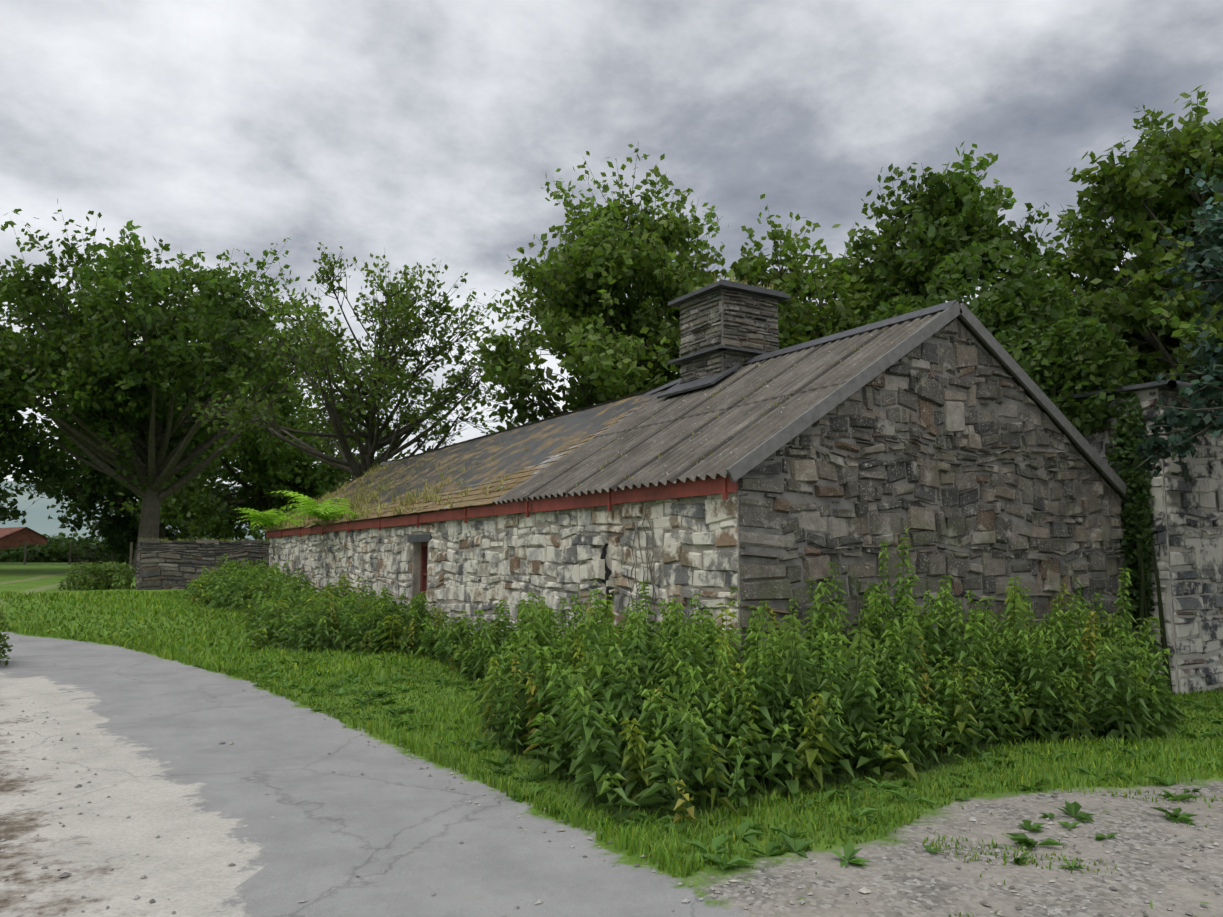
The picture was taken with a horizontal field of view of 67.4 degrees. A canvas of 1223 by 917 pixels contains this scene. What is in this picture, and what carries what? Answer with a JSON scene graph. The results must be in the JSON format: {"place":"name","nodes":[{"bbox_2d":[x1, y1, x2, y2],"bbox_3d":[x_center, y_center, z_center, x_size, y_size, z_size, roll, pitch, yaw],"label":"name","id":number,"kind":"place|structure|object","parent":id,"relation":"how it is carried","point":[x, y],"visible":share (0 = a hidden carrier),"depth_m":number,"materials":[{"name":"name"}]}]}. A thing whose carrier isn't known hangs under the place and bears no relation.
{"place":"outdoors","nodes":[
{"label":"outdoors","id":0,"kind":"place"},
{"bbox_2d":[0,481,334,543],"bbox_3d":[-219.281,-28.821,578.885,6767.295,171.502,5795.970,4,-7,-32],"label":"distant hills","id":1,"kind":"structure","parent":0,"point":[38,512],"depth_m":912.72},
{"bbox_2d":[0,562,1222,916],"bbox_3d":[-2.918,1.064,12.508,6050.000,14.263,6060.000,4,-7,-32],"label":"ground","id":2,"kind":"structure","parent":0,"point":[182,782],"depth_m":5.50,"materials":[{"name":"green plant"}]},
{"bbox_2d":[0,611,12,665],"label":"lane shrub","id":3,"kind":"object","parent":2,"relation":"on","point":[4,644],"visible":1,"depth_m":12.59,"materials":[{"name":"green plant"}]},
{"bbox_2d":[0,427,30,524],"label":"tree foliage","id":4,"kind":"object","parent":2,"relation":"on","point":[13,515],"visible":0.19,"depth_m":57.17,"materials":[{"name":"green plant"}]},
{"bbox_2d":[0,527,47,550],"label":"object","id":5,"kind":"structure","parent":2,"relation":"on","point":[19,538],"depth_m":67.30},
{"bbox_2d":[0,527,48,538],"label":"barn roof","id":6,"kind":"structure","parent":5,"relation":"on","point":[5,531],"depth_m":67.75,"materials":[{"name":"red metal"}]},
{"bbox_2d":[0,397,97,521],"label":"tree","id":7,"kind":"object","parent":2,"relation":"on","point":[34,462],"visible":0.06,"depth_m":39.72,"materials":[{"name":"green plant"}]},
{"bbox_2d":[0,266,110,520],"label":"tree foliage","id":8,"kind":"object","parent":2,"relation":"on","point":[32,454],"visible":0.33,"depth_m":38.36,"materials":[{"name":"green plant"}]},
{"bbox_2d":[0,541,127,562],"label":"hedge by shed","id":9,"kind":"object","parent":2,"relation":"on","point":[49,553],"visible":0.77,"depth_m":63.93,"materials":[{"name":"green plant"}]},
{"bbox_2d":[23,542,133,564],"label":"field gate and posts","id":10,"kind":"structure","parent":2,"relation":"on","point":[112,556],"depth_m":58.10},
{"bbox_2d":[57,560,136,590],"bbox_3d":[-13.369,3.121,24.099,2.047,0.893,1.604,4,-7,-32],"label":"shrub","id":11,"kind":"object","parent":2,"relation":"on","point":[99,581],"visible":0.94,"depth_m":23.80,"materials":[{"name":"green plant"}]},
{"bbox_2d":[42,532,208,550],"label":"hedge","id":12,"kind":"object","parent":2,"relation":"on","point":[61,538],"visible":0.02,"depth_m":72.69,"materials":[{"name":"green plant"}]},
{"bbox_2d":[8,419,250,563],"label":"tree","id":13,"kind":"object","parent":2,"relation":"on","point":[104,484],"visible":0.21,"depth_m":57.09,"materials":[{"name":"green plant"}]},
{"bbox_2d":[13,431,245,561],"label":"cottonwood tree","id":14,"kind":"object","parent":2,"relation":"on","point":[162,533],"visible":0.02,"depth_m":57.96,"materials":[{"name":"green plant"}]},
{"bbox_2d":[0,199,362,575],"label":"tree","id":15,"kind":"object","parent":2,"relation":"on","point":[109,344],"depth_m":34.32,"materials":[{"name":"green plant"}]},
{"bbox_2d":[137,543,269,589],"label":"field wall","id":16,"kind":"structure","parent":2,"relation":"on","point":[260,548],"depth_m":24.21,"materials":[{"name":"grey stone"}]},
{"bbox_2d":[135,539,269,589],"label":"field wall stones","id":17,"kind":"object","parent":16,"relation":"attached to","point":[168,569],"visible":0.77,"depth_m":24.12,"materials":[{"name":"grey stone"}]},
{"bbox_2d":[141,537,269,541],"bbox_3d":[-10.931,2.186,24.812,3.315,0.120,0.760,4,-7,-32],"label":"coping","id":18,"kind":"object","parent":16,"relation":"on","point":[204,539],"visible":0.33,"depth_m":24.77,"materials":[{"name":"grey stone"}]},
{"bbox_2d":[97,339,406,543],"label":"tree","id":19,"kind":"object","parent":2,"relation":"on","point":[268,452],"depth_m":49.20,"materials":[{"name":"green plant"}]},
{"bbox_2d":[246,506,304,543],"bbox_3d":[-8.328,2.613,27.646,6.525,2.613,3.532,1,-6,-9],"label":"vine","id":20,"kind":"object","parent":2,"relation":"on","point":[259,527],"depth_m":26.94,"materials":[{"name":"green plant"}]},
{"bbox_2d":[178,242,529,492],"bbox_3d":[-8.130,-1.400,30.609,11.014,11.392,10.853,4,-7,-32],"label":"sparse tree","id":21,"kind":"object","parent":2,"relation":"on","point":[243,415],"depth_m":28.92,"materials":[{"name":"green plant"}]},
{"bbox_2d":[269,475,739,667],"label":"wall stones","id":22,"kind":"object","parent":2,"relation":"on","point":[416,569],"visible":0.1,"depth_m":11.21,"materials":[{"name":"grey stone"}]},
{"bbox_2d":[407,534,431,612],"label":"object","id":23,"kind":"structure","parent":22,"relation":"attached to","point":[420,538],"depth_m":14.50,"materials":[{"name":"stone"}]},
{"bbox_2d":[420,542,427,606],"bbox_3d":[-2.887,1.863,14.602,0.085,1.060,0.650,4,-7,-32],"label":"window frame","id":24,"kind":"object","parent":22,"relation":"attached to","point":[423,577],"visible":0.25,"depth_m":14.82,"materials":[{"name":"red wood"}]},
{"bbox_2d":[266,476,736,538],"bbox_3d":[-3.983,1.139,15.965,0.068,0.235,19.074,4,-7,-32],"label":"fascia board","id":25,"kind":"object","parent":22,"relation":"attached to","point":[723,486],"visible":0.83,"depth_m":10.70,"materials":[{"name":"red wood"}]},
{"bbox_2d":[600,544,613,621],"bbox_3d":[-0.049,1.357,9.736,0.001,1.000,0.292,4,-7,-32],"label":"wall crack","id":26,"kind":"object","parent":22,"relation":"attached to","point":[608,573],"visible":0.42,"depth_m":9.75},
{"bbox_2d":[623,505,662,646],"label":"dry vines","id":27,"kind":"object","parent":22,"relation":"attached to","point":[647,567],"visible":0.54,"depth_m":9.08,"materials":[{"name":"plant"}]},
{"bbox_2d":[394,304,1119,493],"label":"roof","id":28,"kind":"structure","parent":22,"relation":"on","point":[1025,391],"depth_m":11.00,"materials":[{"name":"grey metal"}]},
{"bbox_2d":[264,386,672,531],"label":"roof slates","id":29,"kind":"object","parent":28,"relation":"attached to","point":[547,443],"visible":0.65,"depth_m":15.69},
{"bbox_2d":[232,490,360,528],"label":"roof ferns","id":30,"kind":"object","parent":29,"relation":"on","point":[321,512],"visible":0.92,"depth_m":18.89,"materials":[{"name":"green plant"}]},
{"bbox_2d":[264,270,884,530],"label":"roof moss tufts","id":31,"kind":"object","parent":29,"relation":"on","point":[354,505],"visible":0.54,"depth_m":17.92,"materials":[{"name":"green plant"}]},
{"bbox_2d":[378,299,966,465],"bbox_3d":[-1.360,-0.654,17.795,0.351,0.280,19.136,4,-7,-32],"label":"roof ridge cap","id":32,"kind":"object","parent":28,"relation":"on","point":[931,309],"visible":0.23,"depth_m":10.98,"materials":[{"name":"grey metal"}]},
{"bbox_2d":[680,289,778,377],"bbox_3d":[1.667,-1.394,12.984,1.000,1.680,0.950,4,-7,-32],"label":"chimney","id":33,"kind":"object","parent":28,"relation":"on","point":[719,306],"visible":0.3,"depth_m":12.66,"materials":[{"name":"grey stone"}]},
{"bbox_2d":[657,279,790,398],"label":"chimney cap slabs","id":34,"kind":"structure","parent":33,"relation":"on","point":[780,296],"depth_m":12.56,"materials":[{"name":"grey stone"}]},
{"bbox_2d":[726,302,1132,501],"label":"roof verge strips","id":35,"kind":"object","parent":28,"relation":"attached to","point":[752,459],"visible":1,"depth_m":9.30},
{"bbox_2d":[0,686,1222,916],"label":"loose pebbles","id":36,"kind":"object","parent":2,"relation":"on","point":[752,890],"visible":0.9,"depth_m":4.92,"materials":[{"name":"grey gravel"}]},
{"bbox_2d":[457,142,837,430],"bbox_3d":[0.869,-2.452,27.626,12.671,13.112,11.346,4,-7,-32],"label":"tree","id":37,"kind":"object","parent":2,"relation":"on","point":[635,269],"depth_m":24.91,"materials":[{"name":"green plant"}]},
{"bbox_2d":[183,524,1190,823],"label":"nettle bank","id":38,"kind":"structure","parent":2,"relation":"on","point":[601,704],"depth_m":7.55,"materials":[{"name":"green plant"}]},
{"bbox_2d":[176,643,1222,869],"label":"verge broadleaf weeds","id":39,"kind":"object","parent":2,"relation":"on","point":[1022,839],"visible":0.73,"depth_m":6.22,"materials":[{"name":"green plant"}]},
{"bbox_2d":[617,194,935,387],"bbox_3d":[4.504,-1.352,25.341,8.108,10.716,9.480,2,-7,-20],"label":"tree","id":40,"kind":"object","parent":2,"relation":"on","point":[780,272],"depth_m":24.18,"materials":[{"name":"green plant"}]},
{"bbox_2d":[738,318,1122,663],"bbox_3d":[3.648,1.286,9.485,6.000,5.685,0.001,4,-7,-32],"label":"cottage gable","id":41,"kind":"object","parent":2,"relation":"on","point":[799,498],"depth_m":9.30,"materials":[{"name":"grey stone"}]},
{"bbox_2d":[738,318,1129,676],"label":"cottage gable stones","id":42,"kind":"object","parent":41,"relation":"attached to","point":[955,419],"visible":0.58,"depth_m":9.38,"materials":[{"name":"grey stone"}]},
{"bbox_2d":[803,142,1113,338],"bbox_3d":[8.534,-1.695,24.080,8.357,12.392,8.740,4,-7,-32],"label":"tree","id":43,"kind":"object","parent":2,"relation":"on","point":[955,230],"visible":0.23,"depth_m":22.93,"materials":[{"name":"green plant"}]},
{"bbox_2d":[866,237,1080,380],"bbox_3d":[5.883,-0.099,14.325,3.591,6.523,2.573,0,-6,0],"label":"tree","id":44,"kind":"object","parent":2,"relation":"on","point":[1035,298],"visible":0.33,"depth_m":14.00,"materials":[{"name":"green plant"}]},
{"bbox_2d":[994,315,1140,435],"bbox_3d":[5.822,0.512,12.191,0.877,4.946,2.493,4,-7,-32],"label":"tree","id":45,"kind":"object","parent":2,"relation":"on","point":[1076,367],"visible":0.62,"depth_m":11.72,"materials":[{"name":"green plant"}]},
{"bbox_2d":[1042,105,1222,385],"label":"tree","id":46,"kind":"object","parent":2,"relation":"on","point":[1126,238],"visible":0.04,"depth_m":22.12,"materials":[{"name":"green plant"}]},
{"bbox_2d":[1050,85,1222,387],"bbox_3d":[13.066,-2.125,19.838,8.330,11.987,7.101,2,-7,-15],"label":"tree","id":47,"kind":"object","parent":2,"relation":"on","point":[1154,342],"visible":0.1,"depth_m":19.27,"materials":[{"name":"green plant"}]},
{"bbox_2d":[1105,390,1172,694],"bbox_3d":[6.336,0.995,11.074,0.484,3.814,0.643,4,-7,-32],"label":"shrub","id":48,"kind":"object","parent":2,"relation":"on","point":[1136,526],"visible":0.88,"depth_m":10.99,"materials":[{"name":"green plant"}]},
{"bbox_2d":[1059,103,1219,292],"bbox_3d":[14.005,-2.319,22.674,8.233,12.879,7.617,4,-7,-32],"label":"tree","id":49,"kind":"object","parent":2,"relation":"on","point":[1148,265],"visible":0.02,"depth_m":22.34,"materials":[{"name":"green plant"}]},
{"bbox_2d":[1076,388,1222,694],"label":"neighbour building","id":50,"kind":"structure","parent":2,"relation":"on","point":[1142,395],"depth_m":11.11,"materials":[{"name":"grey stone"}]},
{"bbox_2d":[1051,379,1191,400],"bbox_3d":[8.956,-0.608,13.633,6.950,0.050,2.300,4,-7,-32],"label":"gutter","id":51,"kind":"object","parent":50,"relation":"on","point":[1147,386],"depth_m":11.25,"materials":[{"name":"grey metal"}]},
{"bbox_2d":[1062,390,1222,693],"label":"neighbour stones","id":52,"kind":"object","parent":50,"relation":"attached to","point":[1204,557],"visible":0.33,"depth_m":11.12,"materials":[{"name":"grey stone"}]},
{"bbox_2d":[1167,380,1221,398],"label":"pipe","id":53,"kind":"object","parent":50,"relation":"attached to","point":[1174,385],"visible":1,"depth_m":10.77,"materials":[{"name":"grey metal"}]},
{"bbox_2d":[1131,163,1222,487],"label":"conifer","id":54,"kind":"object","parent":2,"relation":"on","point":[1175,418],"depth_m":9.67,"materials":[{"name":"green plant"}]},
{"bbox_2d":[0,589,1222,916],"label":"grass","id":55,"kind":"structure","parent":0,"point":[160,605],"depth_m":7.74,"materials":[{"name":"green plant"}]},
{"bbox_2d":[0,0,1222,485],"label":"sky","id":56,"kind":"structure","parent":0,"point":[408,132],"materials":[{"name":"grey"}]},
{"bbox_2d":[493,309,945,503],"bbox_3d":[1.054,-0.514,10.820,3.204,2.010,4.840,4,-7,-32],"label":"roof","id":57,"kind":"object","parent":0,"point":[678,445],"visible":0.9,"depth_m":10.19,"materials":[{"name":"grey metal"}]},
{"bbox_2d":[679,289,779,383],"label":"chimney stones","id":58,"kind":"object","parent":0,"point":[754,334],"visible":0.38,"depth_m":12.62,"materials":[{"name":"grey stone"}]}
]}

